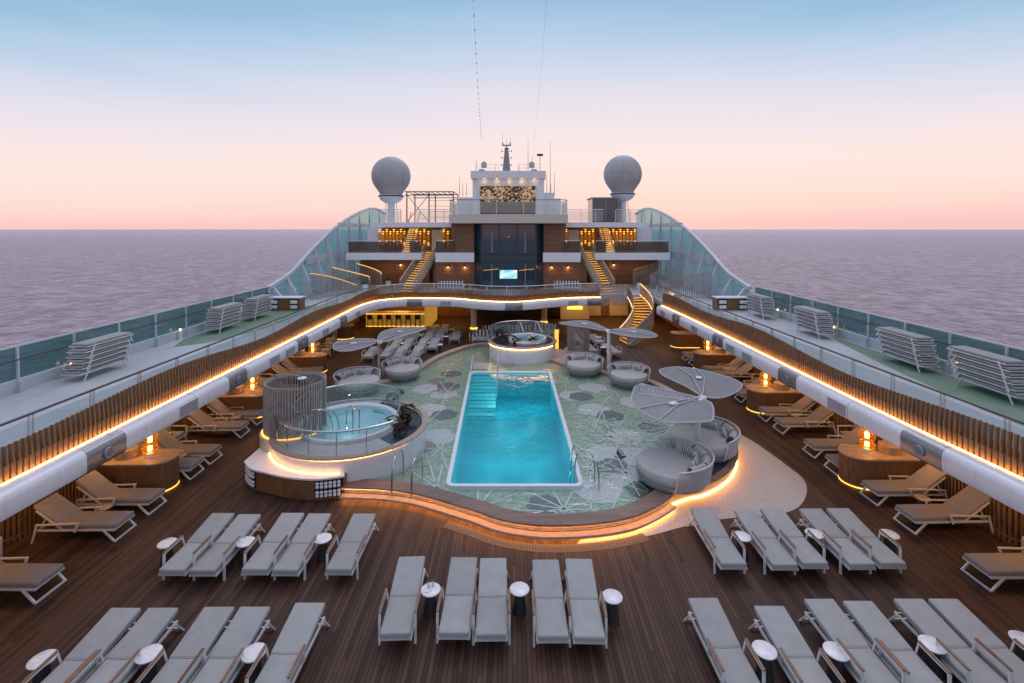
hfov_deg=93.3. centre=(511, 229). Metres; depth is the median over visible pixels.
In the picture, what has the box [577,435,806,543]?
stone path
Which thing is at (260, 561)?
sun lounger
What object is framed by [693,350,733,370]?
service desk
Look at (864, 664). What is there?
sun lounger
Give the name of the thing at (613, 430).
splash pool
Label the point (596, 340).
sun lounger
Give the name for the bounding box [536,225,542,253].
window pane
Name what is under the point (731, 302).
towel station
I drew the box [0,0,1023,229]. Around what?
sky
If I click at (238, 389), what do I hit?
round caddy
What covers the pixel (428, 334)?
sun lounger
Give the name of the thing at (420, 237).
wall lantern
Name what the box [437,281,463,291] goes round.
striped sofa
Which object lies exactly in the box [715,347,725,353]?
round caddy
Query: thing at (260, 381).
sun lounger
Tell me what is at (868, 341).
windscreen fence
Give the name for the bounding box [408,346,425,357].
sun lounger
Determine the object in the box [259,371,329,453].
slatted screen
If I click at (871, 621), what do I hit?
sun lounger
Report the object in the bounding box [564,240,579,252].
slatted balustrade
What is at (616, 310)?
wall
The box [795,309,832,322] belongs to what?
sun lounger
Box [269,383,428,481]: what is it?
hot tub
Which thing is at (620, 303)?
slatted balustrade
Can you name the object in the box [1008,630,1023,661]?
side table
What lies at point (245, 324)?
running track
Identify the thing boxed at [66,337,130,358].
sun lounger
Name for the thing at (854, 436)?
sun lounger
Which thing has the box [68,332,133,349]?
sun lounger
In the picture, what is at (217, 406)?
sun lounger
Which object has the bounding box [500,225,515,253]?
window pane
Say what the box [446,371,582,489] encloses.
swimming pool
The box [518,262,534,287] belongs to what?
window pane
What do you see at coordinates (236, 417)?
side table
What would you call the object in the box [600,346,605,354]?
side table
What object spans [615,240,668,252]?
slatted balustrade
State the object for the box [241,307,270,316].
sun lounger
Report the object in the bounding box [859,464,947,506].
sun lounger
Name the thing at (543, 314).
support column
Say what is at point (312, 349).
table lamp
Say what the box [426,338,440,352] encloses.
sun lounger
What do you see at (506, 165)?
signal mast
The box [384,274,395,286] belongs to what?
potted plant
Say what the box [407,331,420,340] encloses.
sun lounger
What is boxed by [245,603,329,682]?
sun lounger
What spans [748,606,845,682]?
sun lounger
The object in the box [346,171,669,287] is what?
deckhouse
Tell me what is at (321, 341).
slatted screen
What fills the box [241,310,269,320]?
sun lounger
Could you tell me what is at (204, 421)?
sun lounger
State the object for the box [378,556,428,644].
sun lounger
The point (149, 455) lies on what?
table lamp
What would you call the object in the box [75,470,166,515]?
sun lounger
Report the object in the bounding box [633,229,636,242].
wall lantern
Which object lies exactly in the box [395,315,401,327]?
bar stool
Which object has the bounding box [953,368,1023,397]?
sun lounger
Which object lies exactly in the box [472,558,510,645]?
sun lounger
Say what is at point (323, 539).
side table
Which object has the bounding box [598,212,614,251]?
straight stair
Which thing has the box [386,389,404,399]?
bronze sculpture
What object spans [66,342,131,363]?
sun lounger
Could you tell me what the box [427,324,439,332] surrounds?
sun lounger
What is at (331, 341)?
lounge chair
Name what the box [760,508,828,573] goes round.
sun lounger
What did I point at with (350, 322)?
cabana wall
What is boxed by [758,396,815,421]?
sun lounger
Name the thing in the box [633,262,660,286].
slatted balustrade
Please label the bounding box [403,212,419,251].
straight stair
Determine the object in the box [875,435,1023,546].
slatted screen
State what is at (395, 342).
sun lounger
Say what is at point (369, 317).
bar stool
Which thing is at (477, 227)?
window pane
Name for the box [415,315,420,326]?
bar stool
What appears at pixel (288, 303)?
towel station
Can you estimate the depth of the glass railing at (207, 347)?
14.31 m
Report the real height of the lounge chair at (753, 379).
0.865 m
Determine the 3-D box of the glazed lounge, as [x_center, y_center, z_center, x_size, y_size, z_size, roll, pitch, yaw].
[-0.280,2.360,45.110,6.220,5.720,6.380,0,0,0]
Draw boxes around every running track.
[174,306,314,346]
[835,337,1023,425]
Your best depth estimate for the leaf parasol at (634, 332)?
26.40 m
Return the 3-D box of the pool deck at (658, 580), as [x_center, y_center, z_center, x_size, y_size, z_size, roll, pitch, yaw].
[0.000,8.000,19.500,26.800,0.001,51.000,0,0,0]
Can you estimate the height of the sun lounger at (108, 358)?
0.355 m
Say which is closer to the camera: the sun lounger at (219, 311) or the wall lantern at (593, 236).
the sun lounger at (219, 311)
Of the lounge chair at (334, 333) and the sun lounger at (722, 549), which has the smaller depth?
the sun lounger at (722, 549)
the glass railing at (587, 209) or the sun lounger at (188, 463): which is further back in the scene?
the glass railing at (587, 209)
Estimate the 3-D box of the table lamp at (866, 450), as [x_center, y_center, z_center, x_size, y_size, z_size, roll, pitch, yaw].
[11.200,6.698,15.250,0.480,0.700,0.480,0,0,0]
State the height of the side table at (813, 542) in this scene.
0.500 m
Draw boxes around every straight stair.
[399,241,437,291]
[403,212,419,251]
[579,241,614,292]
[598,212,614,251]
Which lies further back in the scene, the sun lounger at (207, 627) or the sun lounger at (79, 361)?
the sun lounger at (79, 361)
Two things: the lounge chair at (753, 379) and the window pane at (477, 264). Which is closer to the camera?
the lounge chair at (753, 379)
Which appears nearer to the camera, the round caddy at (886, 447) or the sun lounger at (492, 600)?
the sun lounger at (492, 600)
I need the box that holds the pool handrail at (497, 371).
[496,356,497,389]
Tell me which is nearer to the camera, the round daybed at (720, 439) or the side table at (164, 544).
the side table at (164, 544)
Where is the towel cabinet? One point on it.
(268, 473)
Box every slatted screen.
[0,439,148,546]
[171,380,249,433]
[262,348,305,377]
[307,332,335,351]
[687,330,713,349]
[734,356,763,379]
[774,378,852,433]
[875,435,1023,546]
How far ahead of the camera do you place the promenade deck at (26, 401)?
16.79 m
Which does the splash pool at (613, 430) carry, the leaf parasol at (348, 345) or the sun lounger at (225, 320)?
the leaf parasol at (348, 345)
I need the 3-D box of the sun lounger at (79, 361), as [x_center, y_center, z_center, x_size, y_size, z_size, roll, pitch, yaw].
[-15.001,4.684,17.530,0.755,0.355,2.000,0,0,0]
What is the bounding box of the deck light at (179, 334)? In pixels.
[178,329,181,339]
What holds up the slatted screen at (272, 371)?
on the pool deck at (658, 580)
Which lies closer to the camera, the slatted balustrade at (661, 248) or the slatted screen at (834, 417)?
the slatted screen at (834, 417)
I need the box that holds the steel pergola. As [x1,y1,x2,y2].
[405,191,457,221]
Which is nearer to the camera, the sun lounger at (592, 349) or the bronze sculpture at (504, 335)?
the bronze sculpture at (504, 335)
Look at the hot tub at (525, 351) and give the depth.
28.43 m
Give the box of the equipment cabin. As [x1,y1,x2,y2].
[587,197,619,221]
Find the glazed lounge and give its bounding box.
[474,223,542,288]
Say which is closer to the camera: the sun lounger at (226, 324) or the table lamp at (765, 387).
the table lamp at (765, 387)
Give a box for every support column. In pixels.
[470,309,477,328]
[541,308,547,322]
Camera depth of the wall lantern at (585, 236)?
46.91 m
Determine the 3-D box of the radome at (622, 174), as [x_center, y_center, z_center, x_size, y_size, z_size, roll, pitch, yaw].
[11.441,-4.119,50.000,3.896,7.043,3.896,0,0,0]
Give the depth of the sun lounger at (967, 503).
12.90 m
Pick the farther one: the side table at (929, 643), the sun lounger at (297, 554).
the sun lounger at (297, 554)
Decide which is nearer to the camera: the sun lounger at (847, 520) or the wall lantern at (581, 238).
the sun lounger at (847, 520)
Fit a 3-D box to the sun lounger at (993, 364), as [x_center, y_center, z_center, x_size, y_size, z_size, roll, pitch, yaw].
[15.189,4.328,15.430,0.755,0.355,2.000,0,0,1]
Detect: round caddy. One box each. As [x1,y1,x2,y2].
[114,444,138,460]
[228,385,243,394]
[294,349,304,355]
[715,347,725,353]
[774,381,789,390]
[878,440,901,455]
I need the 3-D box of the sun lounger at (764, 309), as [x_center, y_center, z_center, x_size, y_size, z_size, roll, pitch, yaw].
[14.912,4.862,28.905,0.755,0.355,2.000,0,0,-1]
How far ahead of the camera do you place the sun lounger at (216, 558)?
11.45 m
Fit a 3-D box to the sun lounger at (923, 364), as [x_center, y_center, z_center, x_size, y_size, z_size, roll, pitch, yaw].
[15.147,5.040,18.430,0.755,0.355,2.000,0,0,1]
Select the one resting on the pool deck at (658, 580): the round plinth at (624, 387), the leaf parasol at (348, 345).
the round plinth at (624, 387)
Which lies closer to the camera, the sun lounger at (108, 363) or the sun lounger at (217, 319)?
the sun lounger at (108, 363)
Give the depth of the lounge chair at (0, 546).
11.59 m
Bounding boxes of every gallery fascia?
[0,297,601,521]
[656,305,1023,514]
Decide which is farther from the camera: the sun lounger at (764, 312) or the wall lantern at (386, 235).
the wall lantern at (386, 235)
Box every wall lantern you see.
[385,229,387,242]
[392,229,395,239]
[399,229,402,242]
[418,231,421,244]
[423,229,425,242]
[442,229,445,242]
[580,231,582,244]
[584,229,586,242]
[587,231,590,244]
[591,229,594,242]
[611,229,614,242]
[622,231,625,244]
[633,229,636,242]
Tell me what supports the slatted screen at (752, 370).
on the pool deck at (658, 580)
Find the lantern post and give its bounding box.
[555,330,557,348]
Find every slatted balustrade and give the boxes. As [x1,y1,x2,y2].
[0,286,599,486]
[310,273,356,299]
[332,267,369,289]
[348,240,400,252]
[357,263,381,286]
[410,240,420,252]
[436,240,452,252]
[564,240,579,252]
[595,240,605,252]
[600,284,626,305]
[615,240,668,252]
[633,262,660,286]
[650,265,680,288]
[658,272,711,298]
[662,293,1023,479]
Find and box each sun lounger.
[0,557,66,604]
[21,608,140,682]
[30,492,135,543]
[60,357,126,380]
[63,347,128,369]
[63,352,129,375]
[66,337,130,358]
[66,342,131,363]
[66,608,184,682]
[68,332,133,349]
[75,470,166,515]
[135,607,234,682]
[138,443,204,479]
[152,429,222,464]
[158,513,233,579]
[177,607,275,682]
[184,409,249,438]
[189,514,264,580]
[204,313,240,325]
[204,320,239,333]
[205,316,240,329]
[206,306,241,318]
[206,309,241,321]
[206,398,262,425]
[208,302,242,314]
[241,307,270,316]
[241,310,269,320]
[241,513,303,579]
[242,304,270,314]
[242,382,250,387]
[243,300,271,309]
[244,294,272,303]
[244,297,271,307]
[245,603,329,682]
[249,375,299,396]
[271,364,309,383]
[271,513,334,580]
[281,358,323,371]
[325,514,378,579]
[361,346,380,361]
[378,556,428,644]
[380,346,395,358]
[387,339,403,349]
[391,347,407,358]
[399,339,415,349]
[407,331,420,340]
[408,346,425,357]
[415,338,428,352]
[422,331,434,340]
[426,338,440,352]
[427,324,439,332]
[432,331,444,342]
[436,557,478,643]
[438,324,450,335]
[449,331,461,342]
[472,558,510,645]
[529,560,570,646]
[562,558,607,648]
[579,341,598,354]
[590,334,604,346]
[599,343,622,357]
[682,345,717,360]
[683,598,765,682]
[687,508,746,573]
[688,356,693,365]
[702,357,744,375]
[710,363,753,377]
[730,510,798,574]
[731,373,773,395]
[734,379,778,402]
[746,293,773,301]
[746,299,774,309]
[747,296,774,306]
[747,305,775,315]
[748,302,775,312]
[748,308,776,318]
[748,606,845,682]
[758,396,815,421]
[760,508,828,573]
[772,405,835,433]
[793,306,831,318]
[794,313,832,326]
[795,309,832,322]
[796,317,833,330]
[796,320,833,334]
[796,508,875,574]
[797,324,835,338]
[798,599,905,682]
[802,426,872,458]
[824,454,837,475]
[826,508,906,573]
[842,601,951,682]
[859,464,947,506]
[876,327,934,343]
[876,332,936,351]
[877,336,936,352]
[878,341,938,362]
[879,346,939,367]
[880,350,940,372]
[888,599,1012,682]
[893,485,992,534]
[928,599,1023,682]
[946,346,1023,367]
[949,357,1023,380]
[951,352,1023,378]
[953,363,1023,391]
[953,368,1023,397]
[955,374,1023,404]
[960,547,1023,592]
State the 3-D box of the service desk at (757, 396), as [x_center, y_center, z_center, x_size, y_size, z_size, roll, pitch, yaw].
[11.450,7.515,21.400,2.060,0.930,1.070,0,0,0]
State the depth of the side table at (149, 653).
8.48 m
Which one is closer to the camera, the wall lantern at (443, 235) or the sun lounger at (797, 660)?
the sun lounger at (797, 660)
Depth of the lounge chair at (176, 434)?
18.03 m
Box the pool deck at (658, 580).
[0,316,1023,682]
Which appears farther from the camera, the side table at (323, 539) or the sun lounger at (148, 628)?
the side table at (323, 539)
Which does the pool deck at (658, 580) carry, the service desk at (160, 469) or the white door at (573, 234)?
the service desk at (160, 469)
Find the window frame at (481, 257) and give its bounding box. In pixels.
[474,223,542,288]
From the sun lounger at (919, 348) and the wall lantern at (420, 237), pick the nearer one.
the sun lounger at (919, 348)
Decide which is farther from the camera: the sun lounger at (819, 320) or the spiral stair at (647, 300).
the spiral stair at (647, 300)
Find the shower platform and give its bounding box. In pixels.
[553,346,590,360]
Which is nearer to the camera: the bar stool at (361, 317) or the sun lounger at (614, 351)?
the sun lounger at (614, 351)
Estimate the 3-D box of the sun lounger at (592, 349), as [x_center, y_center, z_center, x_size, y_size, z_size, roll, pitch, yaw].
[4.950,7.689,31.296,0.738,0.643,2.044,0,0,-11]
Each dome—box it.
[479,161,486,170]
[529,161,536,170]
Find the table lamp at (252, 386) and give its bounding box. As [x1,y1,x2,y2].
[249,378,258,393]
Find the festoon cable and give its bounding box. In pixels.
[473,0,481,134]
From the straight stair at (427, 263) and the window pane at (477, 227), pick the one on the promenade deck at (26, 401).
the straight stair at (427, 263)
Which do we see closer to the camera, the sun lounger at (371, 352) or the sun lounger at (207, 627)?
the sun lounger at (207, 627)
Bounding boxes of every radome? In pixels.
[371,157,410,221]
[603,155,641,221]
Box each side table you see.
[26,649,56,682]
[94,503,112,510]
[134,644,162,682]
[157,537,176,566]
[179,452,187,456]
[230,415,240,419]
[236,536,254,565]
[241,642,265,682]
[315,533,331,562]
[421,582,440,618]
[438,344,442,352]
[510,581,528,617]
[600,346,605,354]
[603,589,622,625]
[733,531,750,559]
[752,640,777,682]
[790,412,800,425]
[805,528,823,555]
[823,641,849,682]
[879,529,899,554]
[914,494,931,503]
[918,635,946,678]
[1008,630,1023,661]
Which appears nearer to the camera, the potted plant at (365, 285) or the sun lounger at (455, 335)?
the sun lounger at (455, 335)
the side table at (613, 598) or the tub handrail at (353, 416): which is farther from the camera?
the tub handrail at (353, 416)
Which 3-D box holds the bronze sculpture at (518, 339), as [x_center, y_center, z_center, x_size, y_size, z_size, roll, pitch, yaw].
[0.211,6.650,29.336,0.719,0.560,0.613,0,0,0]
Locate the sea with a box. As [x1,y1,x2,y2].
[0,229,1023,382]
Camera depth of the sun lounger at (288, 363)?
26.27 m
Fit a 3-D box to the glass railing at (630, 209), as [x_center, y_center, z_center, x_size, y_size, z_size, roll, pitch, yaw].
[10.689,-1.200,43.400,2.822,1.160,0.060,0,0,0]
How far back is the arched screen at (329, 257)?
41.38 m
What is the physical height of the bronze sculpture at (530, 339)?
0.582 m
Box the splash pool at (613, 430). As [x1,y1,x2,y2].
[339,342,738,540]
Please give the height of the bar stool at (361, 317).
1.131 m
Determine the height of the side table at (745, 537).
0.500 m
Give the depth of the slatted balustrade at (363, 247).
42.55 m
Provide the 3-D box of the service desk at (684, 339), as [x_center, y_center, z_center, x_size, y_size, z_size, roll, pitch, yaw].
[11.850,7.515,33.000,2.060,0.930,1.070,0,0,0]
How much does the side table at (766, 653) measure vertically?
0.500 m
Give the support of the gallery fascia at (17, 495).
attached to the promenade deck at (26, 401)
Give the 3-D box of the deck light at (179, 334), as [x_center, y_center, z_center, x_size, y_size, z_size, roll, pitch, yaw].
[-15.720,4.965,22.900,0.100,0.510,0.120,0,0,0]
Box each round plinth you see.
[341,391,374,399]
[393,377,415,382]
[570,373,596,377]
[614,384,633,389]
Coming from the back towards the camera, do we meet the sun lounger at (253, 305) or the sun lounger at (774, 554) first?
the sun lounger at (253, 305)
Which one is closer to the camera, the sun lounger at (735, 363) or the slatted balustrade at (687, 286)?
the sun lounger at (735, 363)
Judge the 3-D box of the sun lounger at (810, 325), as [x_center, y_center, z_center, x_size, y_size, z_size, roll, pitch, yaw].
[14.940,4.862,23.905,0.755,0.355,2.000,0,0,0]
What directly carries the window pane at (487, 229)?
in the glazed lounge
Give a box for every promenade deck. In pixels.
[0,280,594,451]
[583,279,1023,450]
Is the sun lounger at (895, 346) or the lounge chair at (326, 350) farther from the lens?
the lounge chair at (326, 350)
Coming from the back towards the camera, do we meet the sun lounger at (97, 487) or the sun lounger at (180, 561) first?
the sun lounger at (97, 487)
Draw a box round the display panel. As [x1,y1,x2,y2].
[560,306,588,318]
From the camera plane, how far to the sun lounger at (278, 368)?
25.27 m
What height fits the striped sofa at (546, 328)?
0.870 m
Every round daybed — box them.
[333,366,380,394]
[381,356,421,379]
[564,352,603,374]
[607,361,650,386]
[636,436,714,494]
[670,416,740,462]
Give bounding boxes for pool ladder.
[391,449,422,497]
[469,332,477,349]
[569,445,599,488]
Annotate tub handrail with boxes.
[310,409,339,436]
[346,406,359,432]
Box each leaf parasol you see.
[333,326,425,376]
[559,320,657,369]
[630,366,742,440]
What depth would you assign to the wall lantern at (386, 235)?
46.91 m
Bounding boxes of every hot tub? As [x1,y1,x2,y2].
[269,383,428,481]
[488,320,556,364]
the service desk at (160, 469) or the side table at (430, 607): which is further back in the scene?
the service desk at (160, 469)
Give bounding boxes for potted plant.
[361,277,370,290]
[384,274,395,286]
[635,276,646,288]
[646,281,655,295]
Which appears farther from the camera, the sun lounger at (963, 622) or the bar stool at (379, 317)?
the bar stool at (379, 317)
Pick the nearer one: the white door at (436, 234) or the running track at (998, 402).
the running track at (998, 402)
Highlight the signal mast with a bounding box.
[501,134,511,170]
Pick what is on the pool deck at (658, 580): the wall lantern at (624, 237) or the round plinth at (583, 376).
the round plinth at (583, 376)
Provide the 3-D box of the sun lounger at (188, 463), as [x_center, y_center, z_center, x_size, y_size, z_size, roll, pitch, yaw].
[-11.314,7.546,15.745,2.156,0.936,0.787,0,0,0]
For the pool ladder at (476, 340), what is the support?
on the pool deck at (658, 580)
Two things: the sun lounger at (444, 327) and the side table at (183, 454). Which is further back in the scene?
the sun lounger at (444, 327)
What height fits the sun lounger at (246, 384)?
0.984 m
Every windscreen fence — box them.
[0,286,269,397]
[755,286,1023,396]
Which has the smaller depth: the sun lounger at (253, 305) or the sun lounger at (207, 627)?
the sun lounger at (207, 627)
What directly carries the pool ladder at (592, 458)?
attached to the swimming pool at (512, 432)
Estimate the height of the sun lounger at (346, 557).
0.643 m
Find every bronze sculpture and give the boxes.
[385,415,406,429]
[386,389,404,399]
[398,403,416,420]
[493,324,504,337]
[500,332,510,340]
[510,335,520,342]
[528,334,538,340]
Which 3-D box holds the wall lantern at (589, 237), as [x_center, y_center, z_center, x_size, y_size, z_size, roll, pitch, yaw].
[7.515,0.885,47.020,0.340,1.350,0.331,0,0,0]
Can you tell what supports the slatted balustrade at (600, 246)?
on the deckhouse
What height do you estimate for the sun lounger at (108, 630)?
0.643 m
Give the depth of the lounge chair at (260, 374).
24.51 m
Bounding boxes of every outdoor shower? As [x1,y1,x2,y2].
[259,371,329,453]
[567,325,589,351]
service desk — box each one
[96,449,179,491]
[217,388,262,417]
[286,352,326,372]
[337,324,353,339]
[670,331,699,347]
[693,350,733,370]
[746,385,800,413]
[838,444,920,489]
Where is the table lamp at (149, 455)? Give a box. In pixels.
[145,434,158,458]
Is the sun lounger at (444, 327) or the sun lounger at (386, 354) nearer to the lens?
the sun lounger at (386, 354)
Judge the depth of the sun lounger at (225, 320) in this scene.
24.68 m
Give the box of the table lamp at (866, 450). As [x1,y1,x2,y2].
[858,432,875,453]
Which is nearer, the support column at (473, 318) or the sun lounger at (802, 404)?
the sun lounger at (802, 404)
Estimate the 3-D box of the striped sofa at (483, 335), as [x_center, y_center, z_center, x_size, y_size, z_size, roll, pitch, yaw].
[-2.200,7.565,33.943,1.180,0.870,0.835,0,0,0]
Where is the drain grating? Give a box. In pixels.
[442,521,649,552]
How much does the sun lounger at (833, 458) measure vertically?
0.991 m
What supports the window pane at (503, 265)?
in the glazed lounge
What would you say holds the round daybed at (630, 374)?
on the round plinth at (624, 387)
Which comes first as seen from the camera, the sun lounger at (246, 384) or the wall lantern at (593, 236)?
the sun lounger at (246, 384)
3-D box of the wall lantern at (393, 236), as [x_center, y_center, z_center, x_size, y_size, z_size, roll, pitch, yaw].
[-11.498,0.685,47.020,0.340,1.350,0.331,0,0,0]
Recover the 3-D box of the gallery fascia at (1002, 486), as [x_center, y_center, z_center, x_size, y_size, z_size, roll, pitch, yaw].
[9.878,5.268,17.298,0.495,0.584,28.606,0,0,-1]
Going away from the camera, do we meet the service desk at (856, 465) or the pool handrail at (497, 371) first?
the service desk at (856, 465)
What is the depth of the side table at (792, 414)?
19.75 m
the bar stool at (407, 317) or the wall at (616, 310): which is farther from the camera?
the wall at (616, 310)
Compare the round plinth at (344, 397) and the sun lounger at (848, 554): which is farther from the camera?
the round plinth at (344, 397)
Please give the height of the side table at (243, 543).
0.500 m
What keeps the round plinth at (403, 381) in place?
on the pool deck at (658, 580)
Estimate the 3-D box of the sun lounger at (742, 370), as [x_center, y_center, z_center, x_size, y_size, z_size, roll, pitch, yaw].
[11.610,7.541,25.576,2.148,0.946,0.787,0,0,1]
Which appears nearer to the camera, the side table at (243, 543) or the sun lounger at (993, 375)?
the side table at (243, 543)
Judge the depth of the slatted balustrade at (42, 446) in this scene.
14.18 m
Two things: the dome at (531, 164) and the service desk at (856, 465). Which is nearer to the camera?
the service desk at (856, 465)
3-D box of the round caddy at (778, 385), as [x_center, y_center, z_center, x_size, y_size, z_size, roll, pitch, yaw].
[11.950,6.925,21.400,0.600,0.250,0.600,0,0,0]
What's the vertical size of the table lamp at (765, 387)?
0.700 m
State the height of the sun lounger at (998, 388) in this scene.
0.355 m
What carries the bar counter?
on the pool deck at (658, 580)
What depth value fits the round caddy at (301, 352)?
26.97 m
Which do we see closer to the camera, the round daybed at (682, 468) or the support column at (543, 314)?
the round daybed at (682, 468)
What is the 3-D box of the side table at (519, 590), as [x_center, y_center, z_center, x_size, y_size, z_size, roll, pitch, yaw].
[0.157,7.750,10.095,0.410,0.500,0.410,0,0,0]
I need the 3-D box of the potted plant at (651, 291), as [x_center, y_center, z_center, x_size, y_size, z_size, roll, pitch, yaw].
[10.844,4.631,37.853,1.088,1.177,1.346,0,0,31]
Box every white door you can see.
[432,230,442,249]
[568,230,578,249]
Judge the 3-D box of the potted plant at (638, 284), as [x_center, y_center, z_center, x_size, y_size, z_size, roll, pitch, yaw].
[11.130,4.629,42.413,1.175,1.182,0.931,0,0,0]
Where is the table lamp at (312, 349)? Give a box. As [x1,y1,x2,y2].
[308,343,314,354]
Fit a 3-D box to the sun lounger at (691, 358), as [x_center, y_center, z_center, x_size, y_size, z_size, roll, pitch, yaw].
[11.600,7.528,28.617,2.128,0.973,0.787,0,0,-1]
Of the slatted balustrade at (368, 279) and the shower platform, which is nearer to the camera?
the shower platform
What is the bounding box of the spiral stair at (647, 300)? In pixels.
[619,283,653,345]
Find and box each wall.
[4,314,364,531]
[377,299,656,315]
[659,305,1019,531]
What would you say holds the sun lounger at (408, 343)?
on the pool deck at (658, 580)
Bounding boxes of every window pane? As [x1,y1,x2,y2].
[475,225,480,253]
[475,261,480,287]
[483,225,498,253]
[483,262,498,287]
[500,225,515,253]
[500,262,515,287]
[518,225,534,253]
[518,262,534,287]
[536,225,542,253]
[536,261,542,287]
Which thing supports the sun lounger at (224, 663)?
on the pool deck at (658, 580)
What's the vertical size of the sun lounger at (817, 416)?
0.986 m
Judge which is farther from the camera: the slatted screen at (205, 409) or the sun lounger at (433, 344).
the sun lounger at (433, 344)
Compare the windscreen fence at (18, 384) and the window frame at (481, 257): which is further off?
the window frame at (481, 257)
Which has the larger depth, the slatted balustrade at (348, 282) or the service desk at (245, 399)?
the slatted balustrade at (348, 282)
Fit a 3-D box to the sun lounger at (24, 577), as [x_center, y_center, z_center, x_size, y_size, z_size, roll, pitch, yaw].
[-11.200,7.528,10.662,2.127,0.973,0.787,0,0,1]
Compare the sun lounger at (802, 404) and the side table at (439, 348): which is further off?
the side table at (439, 348)
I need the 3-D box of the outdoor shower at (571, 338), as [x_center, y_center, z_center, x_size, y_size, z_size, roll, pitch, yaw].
[4.250,6.789,30.900,1.415,1.782,1.416,0,0,0]
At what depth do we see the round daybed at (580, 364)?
25.86 m
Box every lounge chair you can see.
[0,536,1,556]
[153,425,186,448]
[250,373,272,384]
[317,342,329,353]
[326,337,336,352]
[329,330,336,341]
[751,372,773,384]
[837,423,870,443]
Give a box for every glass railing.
[0,287,374,434]
[371,209,401,221]
[376,283,596,292]
[415,209,449,221]
[450,199,566,213]
[567,209,602,221]
[615,209,646,221]
[650,282,1023,430]
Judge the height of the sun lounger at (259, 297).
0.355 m
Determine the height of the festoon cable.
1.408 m
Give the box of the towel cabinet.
[244,448,346,500]
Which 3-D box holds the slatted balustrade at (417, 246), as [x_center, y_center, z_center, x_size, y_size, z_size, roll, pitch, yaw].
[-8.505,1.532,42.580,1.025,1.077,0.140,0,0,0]
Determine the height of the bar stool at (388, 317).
1.131 m
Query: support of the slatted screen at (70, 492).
on the pool deck at (658, 580)
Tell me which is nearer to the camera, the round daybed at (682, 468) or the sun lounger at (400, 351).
the round daybed at (682, 468)
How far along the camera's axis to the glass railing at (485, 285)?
36.34 m
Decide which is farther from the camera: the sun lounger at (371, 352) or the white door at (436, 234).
the white door at (436, 234)
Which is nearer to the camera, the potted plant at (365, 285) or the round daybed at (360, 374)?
the round daybed at (360, 374)
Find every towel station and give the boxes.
[268,296,305,309]
[711,296,749,309]
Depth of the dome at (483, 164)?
46.84 m
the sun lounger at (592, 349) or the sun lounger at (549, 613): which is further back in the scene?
the sun lounger at (592, 349)
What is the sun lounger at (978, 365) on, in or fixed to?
on the sun lounger at (993, 375)
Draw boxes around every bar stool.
[359,315,365,328]
[367,315,373,328]
[377,315,383,328]
[386,315,392,328]
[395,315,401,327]
[405,315,411,326]
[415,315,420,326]
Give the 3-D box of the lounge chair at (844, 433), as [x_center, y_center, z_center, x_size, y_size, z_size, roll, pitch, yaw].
[12.617,7.567,17.850,0.755,0.865,0.720,0,0,0]
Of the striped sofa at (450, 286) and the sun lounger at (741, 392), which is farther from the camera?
the striped sofa at (450, 286)
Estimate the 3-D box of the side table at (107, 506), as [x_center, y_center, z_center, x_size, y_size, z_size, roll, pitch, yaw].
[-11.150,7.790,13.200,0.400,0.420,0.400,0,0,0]
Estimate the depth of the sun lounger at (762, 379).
23.53 m
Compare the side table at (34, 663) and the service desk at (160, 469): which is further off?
the service desk at (160, 469)
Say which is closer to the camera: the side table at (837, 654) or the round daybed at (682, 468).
the side table at (837, 654)
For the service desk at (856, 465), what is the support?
on the pool deck at (658, 580)
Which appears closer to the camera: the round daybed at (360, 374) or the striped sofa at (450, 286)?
the round daybed at (360, 374)
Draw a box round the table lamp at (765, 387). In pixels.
[759,374,771,389]
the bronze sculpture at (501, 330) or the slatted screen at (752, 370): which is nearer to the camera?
the slatted screen at (752, 370)
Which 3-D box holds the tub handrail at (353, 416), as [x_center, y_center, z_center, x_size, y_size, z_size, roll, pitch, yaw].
[-5.498,6.547,16.657,0.255,1.111,1.019,0,0,-33]
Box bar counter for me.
[366,307,436,326]
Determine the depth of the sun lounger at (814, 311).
23.73 m
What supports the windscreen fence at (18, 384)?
on the promenade deck at (26, 401)
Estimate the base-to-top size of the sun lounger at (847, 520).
0.643 m
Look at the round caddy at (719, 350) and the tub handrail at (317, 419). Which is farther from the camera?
the round caddy at (719, 350)
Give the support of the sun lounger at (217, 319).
on the sun lounger at (225, 320)
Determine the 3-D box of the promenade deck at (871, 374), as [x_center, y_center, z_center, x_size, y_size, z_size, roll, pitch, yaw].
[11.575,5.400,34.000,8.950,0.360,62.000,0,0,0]
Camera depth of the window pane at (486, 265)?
41.98 m
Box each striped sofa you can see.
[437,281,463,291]
[472,330,488,343]
[482,325,531,335]
[534,323,559,336]
[554,281,579,291]
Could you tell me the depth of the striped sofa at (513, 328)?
35.80 m
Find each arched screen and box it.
[267,208,386,302]
[635,208,751,297]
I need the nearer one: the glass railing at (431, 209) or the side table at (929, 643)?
the side table at (929, 643)
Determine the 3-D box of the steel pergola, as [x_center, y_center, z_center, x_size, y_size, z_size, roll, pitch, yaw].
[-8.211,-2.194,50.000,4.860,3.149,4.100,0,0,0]
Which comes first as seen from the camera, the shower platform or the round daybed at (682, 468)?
the round daybed at (682, 468)
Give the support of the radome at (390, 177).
on the deckhouse
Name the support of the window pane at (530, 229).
in the glazed lounge
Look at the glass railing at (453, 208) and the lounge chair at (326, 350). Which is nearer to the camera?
the lounge chair at (326, 350)

